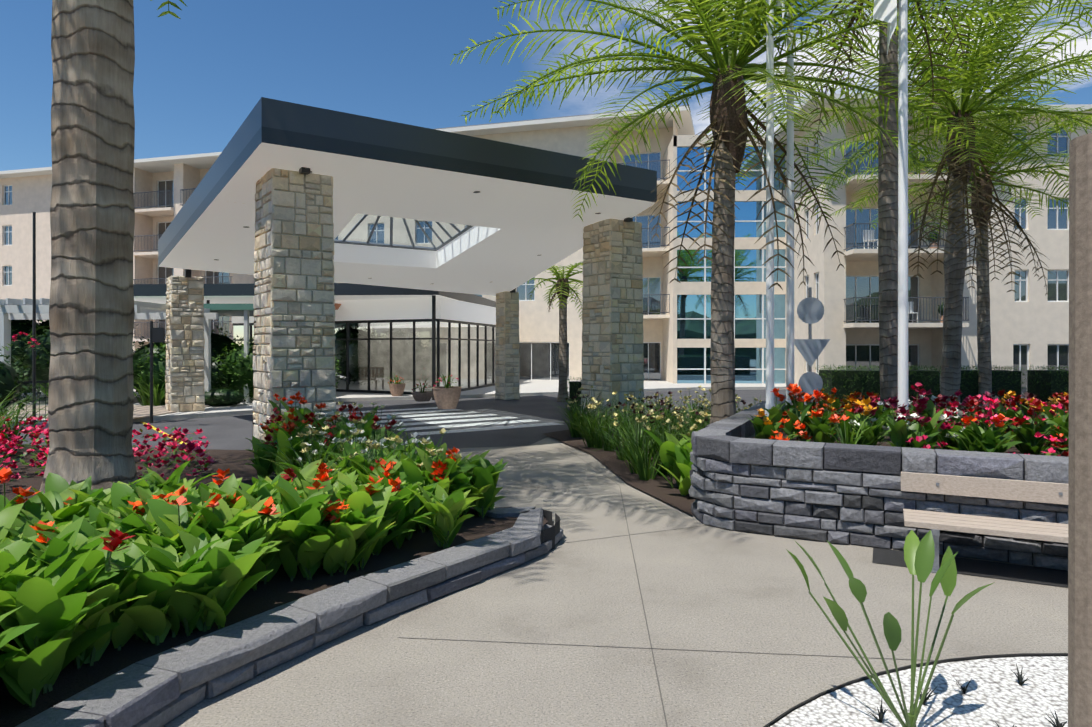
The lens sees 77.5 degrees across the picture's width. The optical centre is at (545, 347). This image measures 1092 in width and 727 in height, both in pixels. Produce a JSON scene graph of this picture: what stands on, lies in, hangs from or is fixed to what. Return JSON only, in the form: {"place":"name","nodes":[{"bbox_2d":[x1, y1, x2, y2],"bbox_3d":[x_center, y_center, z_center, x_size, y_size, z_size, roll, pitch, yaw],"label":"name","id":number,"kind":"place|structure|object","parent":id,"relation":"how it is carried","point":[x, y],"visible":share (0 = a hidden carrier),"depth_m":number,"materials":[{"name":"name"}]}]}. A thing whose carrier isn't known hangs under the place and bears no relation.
{"place":"outdoors","nodes":[
{"label":"outdoors","id":0,"kind":"place"},
{"bbox_2d":[4,379,798,430],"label":"island pavement","id":1,"kind":"structure","parent":0,"point":[532,387],"depth_m":25.84,"materials":[{"name":"concrete"}]},
{"bbox_2d":[2,332,165,405],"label":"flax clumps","id":2,"kind":"object","parent":1,"relation":"on","point":[159,400],"visible":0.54,"depth_m":20.43,"materials":[{"name":"green plant"}]},
{"bbox_2d":[11,320,165,402],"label":"shrubs","id":3,"kind":"object","parent":1,"relation":"on","point":[21,351],"visible":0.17,"depth_m":21.84,"materials":[{"name":"green plant"}]},
{"bbox_2d":[9,405,208,418],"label":"sidewalk","id":4,"kind":"structure","parent":1,"relation":"on","point":[141,412],"depth_m":18.50,"materials":[{"name":"beige concrete"}]},
{"bbox_2d":[6,381,48,422],"bbox_3d":[-11.547,1.262,16.131,2.927,0.960,0.040,0,0,-35],"label":"island balustrade","id":5,"kind":"object","parent":4,"relation":"on","point":[39,382],"visible":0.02,"depth_m":15.91,"materials":[{"name":"white stone"}]},
{"bbox_2d":[165,275,204,411],"bbox_3d":[-10.171,-0.098,19.158,0.906,3.760,0.926,0,0,-36],"label":"stone column","id":6,"kind":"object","parent":1,"relation":"on","point":[184,370],"visible":0.98,"depth_m":18.84,"materials":[{"name":"stone"}]},
{"bbox_2d":[185,269,190,277],"bbox_3d":[-9.899,-2.048,18.803,0.140,0.220,0.150,0,0,-38],"label":"pillar lamp","id":7,"kind":"object","parent":6,"relation":"attached to","point":[187,273],"visible":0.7,"depth_m":18.75,"materials":[{"name":"black metal"}]},
{"bbox_2d":[204,386,252,405],"bbox_3d":[-10.078,1.535,20.799,2.102,0.749,1.341,0,0,2],"label":"shrub","id":8,"kind":"object","parent":1,"relation":"on","point":[221,397],"visible":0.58,"depth_m":20.47,"materials":[{"name":"green plant"}]},
{"bbox_2d":[133,336,340,401],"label":"canopy shrubs","id":9,"kind":"object","parent":1,"relation":"on","point":[238,371],"visible":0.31,"depth_m":21.69,"materials":[{"name":"green plant"}]},
{"bbox_2d":[376,367,461,408],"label":"plant pots","id":10,"kind":"object","parent":1,"relation":"on","point":[447,398],"visible":0.54,"depth_m":19.77,"materials":[{"name":"ceramic"}]},
{"bbox_2d":[387,372,461,392],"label":"potted plants","id":11,"kind":"object","parent":10,"relation":"on","point":[434,385],"visible":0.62,"depth_m":22.33,"materials":[{"name":"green plant"}]},
{"bbox_2d":[663,134,785,383],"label":"glass stair tower","id":12,"kind":"structure","parent":1,"relation":"on","point":[687,341],"depth_m":33.67,"materials":[{"name":"blue glass"}]},
{"bbox_2d":[7,389,1026,451],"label":"driveway","id":13,"kind":"structure","parent":0,"point":[225,432],"depth_m":17.20,"materials":[{"name":"grey asphalt"}]},
{"bbox_2d":[0,212,340,441],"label":"pergola","id":14,"kind":"object","parent":13,"relation":"on","point":[34,309],"visible":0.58,"depth_m":17.36,"materials":[{"name":"grey paint"}]},
{"bbox_2d":[252,168,335,449],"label":"pillar","id":15,"kind":"structure","parent":13,"relation":"on","point":[294,325],"depth_m":11.41,"materials":[{"name":"stone"}]},
{"bbox_2d":[299,167,309,174],"bbox_3d":[-4.035,-3.018,11.364,0.140,0.220,0.150,0,0,-38],"label":"pillar lamp","id":16,"kind":"object","parent":15,"relation":"on","point":[304,170],"visible":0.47,"depth_m":11.31,"materials":[{"name":"black metal"}]},
{"bbox_2d":[158,97,656,295],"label":"canopy roof","id":17,"kind":"structure","parent":15,"relation":"on","point":[516,208],"depth_m":13.60,"materials":[{"name":"white paint"}]},
{"bbox_2d":[183,171,600,283],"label":"recessed ceiling lights","id":18,"kind":"object","parent":17,"relation":"on","point":[370,278],"visible":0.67,"depth_m":14.57,"materials":[{"name":"grey"}]},
{"bbox_2d":[334,214,472,250],"bbox_3d":[-3.561,-3.645,16.977,3.528,1.682,4.919,0,0,-29],"label":"skylight","id":19,"kind":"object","parent":17,"relation":"on","point":[392,245],"depth_m":18.76,"materials":[{"name":"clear glass"}]},
{"bbox_2d":[141,407,559,443],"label":"crosswalk","id":20,"kind":"structure","parent":13,"relation":"on","point":[470,424],"depth_m":17.39,"materials":[{"name":"white paint"}]},
{"bbox_2d":[495,291,519,399],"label":"pillar","id":21,"kind":"structure","parent":13,"relation":"on","point":[507,369],"depth_m":24.70,"materials":[{"name":"stone"}]},
{"bbox_2d":[523,262,582,401],"bbox_3d":[0.612,-0.681,23.909,3.295,5.166,3.250,0,0,2],"label":"palm tree","id":22,"kind":"object","parent":13,"relation":"on","point":[561,287],"visible":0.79,"depth_m":23.77,"materials":[{"name":"green plant"}]},
{"bbox_2d":[0,0,1091,170],"label":"sky","id":23,"kind":"structure","parent":0,"point":[199,75],"materials":[{"name":"blue"}]},
{"bbox_2d":[163,389,1067,726],"bbox_3d":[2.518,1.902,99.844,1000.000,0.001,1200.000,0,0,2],"label":"ground","id":24,"kind":"structure","parent":0,"point":[709,593],"depth_m":4.54,"materials":[{"name":"concrete"}]},
{"bbox_2d":[0,320,243,418],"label":"boundary shrubs","id":25,"kind":"object","parent":24,"relation":"on","point":[9,379],"visible":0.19,"depth_m":16.03,"materials":[{"name":"green plant"}]},
{"bbox_2d":[0,152,254,352],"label":"apartment building","id":26,"kind":"structure","parent":24,"relation":"on","point":[164,188],"depth_m":44.16,"materials":[{"name":"beige paint"}]},
{"bbox_2d":[0,444,547,726],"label":"bed mulch","id":27,"kind":"object","parent":24,"relation":"on","point":[279,588],"visible":0.11,"depth_m":5.04,"materials":[{"name":"brown soil"}]},
{"bbox_2d":[39,0,186,492],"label":"palm tree","id":28,"kind":"object","parent":27,"relation":"on","point":[91,323],"visible":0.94,"depth_m":7.06,"materials":[{"name":"brown plant"}]},
{"bbox_2d":[0,381,487,488],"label":"flower bed plants","id":29,"kind":"object","parent":27,"relation":"on","point":[12,439],"visible":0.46,"depth_m":9.00,"materials":[{"name":"green plant"}]},
{"bbox_2d":[0,391,507,707],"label":"flowering plants","id":30,"kind":"object","parent":27,"relation":"on","point":[87,573],"visible":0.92,"depth_m":4.70,"materials":[{"name":"green plant"}]},
{"bbox_2d":[15,506,563,726],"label":"bed kerb stones","id":31,"kind":"object","parent":24,"relation":"on","point":[162,689],"visible":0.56,"depth_m":4.13,"materials":[{"name":"grey stone"}]},
{"bbox_2d":[133,283,495,399],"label":"lobby pavilion","id":32,"kind":"structure","parent":24,"relation":"on","point":[410,342],"depth_m":26.99,"materials":[{"name":"clear glass"}]},
{"bbox_2d":[334,105,694,379],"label":"apartment building","id":33,"kind":"structure","parent":24,"relation":"on","point":[539,334],"depth_m":37.57,"materials":[{"name":"beige paint"}]},
{"bbox_2d":[581,219,643,429],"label":"pillar","id":34,"kind":"structure","parent":24,"relation":"on","point":[612,360],"depth_m":15.78,"materials":[{"name":"stone"}]},
{"bbox_2d":[624,217,632,221],"bbox_3d":[1.903,-3.018,15.720,0.150,0.220,0.140,0,0,-34],"label":"pillar lamp","id":35,"kind":"object","parent":34,"relation":"on","point":[628,219],"visible":0.33,"depth_m":15.68,"materials":[{"name":"black metal"}]},
{"bbox_2d":[542,424,694,514],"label":"bed mulch","id":36,"kind":"object","parent":24,"relation":"on","point":[659,487],"visible":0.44,"depth_m":9.87,"materials":[{"name":"brown soil"}]},
{"bbox_2d":[537,385,781,480],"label":"bed plants","id":37,"kind":"object","parent":36,"relation":"on","point":[635,440],"visible":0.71,"depth_m":12.33,"materials":[{"name":"green plant"}]},
{"bbox_2d":[642,429,692,496],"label":"broadleaf bed plants","id":38,"kind":"object","parent":36,"relation":"on","point":[674,452],"visible":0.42,"depth_m":8.88,"materials":[{"name":"green plant"}]},
{"bbox_2d":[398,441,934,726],"bbox_3d":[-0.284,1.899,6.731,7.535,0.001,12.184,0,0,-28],"label":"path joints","id":39,"kind":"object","parent":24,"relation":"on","point":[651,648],"visible":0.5,"depth_m":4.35,"materials":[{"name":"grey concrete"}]},
{"bbox_2d":[565,364,1068,415],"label":"box hedges","id":40,"kind":"object","parent":24,"relation":"on","point":[1043,385],"visible":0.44,"depth_m":19.16,"materials":[{"name":"green plant"}]},
{"bbox_2d":[689,395,1068,570],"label":"stone retaining wall","id":41,"kind":"structure","parent":24,"relation":"on","point":[742,479],"depth_m":6.54,"materials":[{"name":"grey stone"}]},
{"bbox_2d":[450,0,1018,423],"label":"palm tree","id":42,"kind":"object","parent":41,"relation":"on","point":[731,69],"visible":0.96,"depth_m":10.21,"materials":[{"name":"green plant"}]},
{"bbox_2d":[752,429,1065,456],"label":"soil","id":43,"kind":"structure","parent":24,"relation":"on","point":[1013,449],"depth_m":8.58,"materials":[{"name":"brown soil"}]},
{"bbox_2d":[765,0,785,416],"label":"flagpole","id":44,"kind":"object","parent":43,"relation":"on","point":[769,403],"visible":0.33,"depth_m":9.65,"materials":[{"name":"white metal"}]},
{"bbox_2d":[785,2,793,404],"bbox_3d":[3.710,-3.538,10.328,0.150,9.680,0.150,0,0,2],"label":"flagpole","id":45,"kind":"object","parent":43,"relation":"on","point":[790,282],"visible":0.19,"depth_m":10.28,"materials":[{"name":"white metal"}]},
{"bbox_2d":[794,287,829,402],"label":"road signs","id":46,"kind":"object","parent":43,"relation":"on","point":[810,310],"visible":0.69,"depth_m":14.68,"materials":[{"name":"grey metal"}]},
{"bbox_2d":[873,0,908,420],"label":"flagpole","id":47,"kind":"object","parent":43,"relation":"on","point":[885,10],"visible":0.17,"depth_m":8.51,"materials":[{"name":"white metal"}]},
{"bbox_2d":[748,382,1068,456],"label":"planter flowers","id":48,"kind":"object","parent":43,"relation":"in","point":[995,426],"visible":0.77,"depth_m":7.75,"materials":[{"name":"red plant"}]},
{"bbox_2d":[740,0,1091,404],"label":"palm tree","id":49,"kind":"object","parent":43,"relation":"on","point":[888,250],"visible":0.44,"depth_m":11.59,"materials":[{"name":"green plant"}]},
{"bbox_2d":[751,0,1091,407],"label":"palm tree","id":50,"kind":"object","parent":43,"relation":"on","point":[960,162],"visible":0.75,"depth_m":15.19,"materials":[{"name":"green plant"}]},
{"bbox_2d":[824,21,1091,405],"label":"palm tree","id":51,"kind":"object","parent":43,"relation":"on","point":[982,273],"visible":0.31,"depth_m":18.89,"materials":[{"name":"green plant"}]},
{"bbox_2d":[763,653,1067,726],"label":"white gravel bed","id":52,"kind":"object","parent":24,"relation":"on","point":[998,694],"visible":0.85,"depth_m":3.67,"materials":[{"name":"white gravel"}]},
{"bbox_2d":[786,530,1066,726],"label":"shell bed plants","id":53,"kind":"object","parent":52,"relation":"on","point":[919,556],"visible":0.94,"depth_m":3.35,"materials":[{"name":"green plant"}]},
{"bbox_2d":[1068,133,1091,726],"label":"timber post","id":54,"kind":"object","parent":52,"relation":"on","point":[1080,480],"visible":1,"depth_m":2.31,"materials":[{"name":"brown wood"}]},
{"bbox_2d":[774,92,1091,392],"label":"apartment building","id":55,"kind":"structure","parent":24,"relation":"on","point":[1029,322],"depth_m":28.55,"materials":[{"name":"beige paint"}]},
{"bbox_2d":[863,157,942,322],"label":"balcony pots and chairs","id":56,"kind":"object","parent":55,"relation":"on","point":[871,236],"visible":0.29,"depth_m":27.92,"materials":[{"name":"beige plastic"}]},
{"bbox_2d":[872,548,1067,586],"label":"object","id":57,"kind":"object","parent":24,"relation":"on","point":[1031,574],"depth_m":5.81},
{"bbox_2d":[901,472,1067,572],"bbox_3d":[5.509,1.527,4.911,5.220,0.750,0.600,0,0,27],"label":"bench","id":58,"kind":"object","parent":24,"relation":"on","point":[935,523],"depth_m":5.83,"materials":[{"name":"wood"}]},
{"bbox_2d":[979,391,1055,417],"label":"flowers","id":59,"kind":"object","parent":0,"point":[1024,410],"visible":0.06,"depth_m":8.85,"materials":[{"name":"red plant"}]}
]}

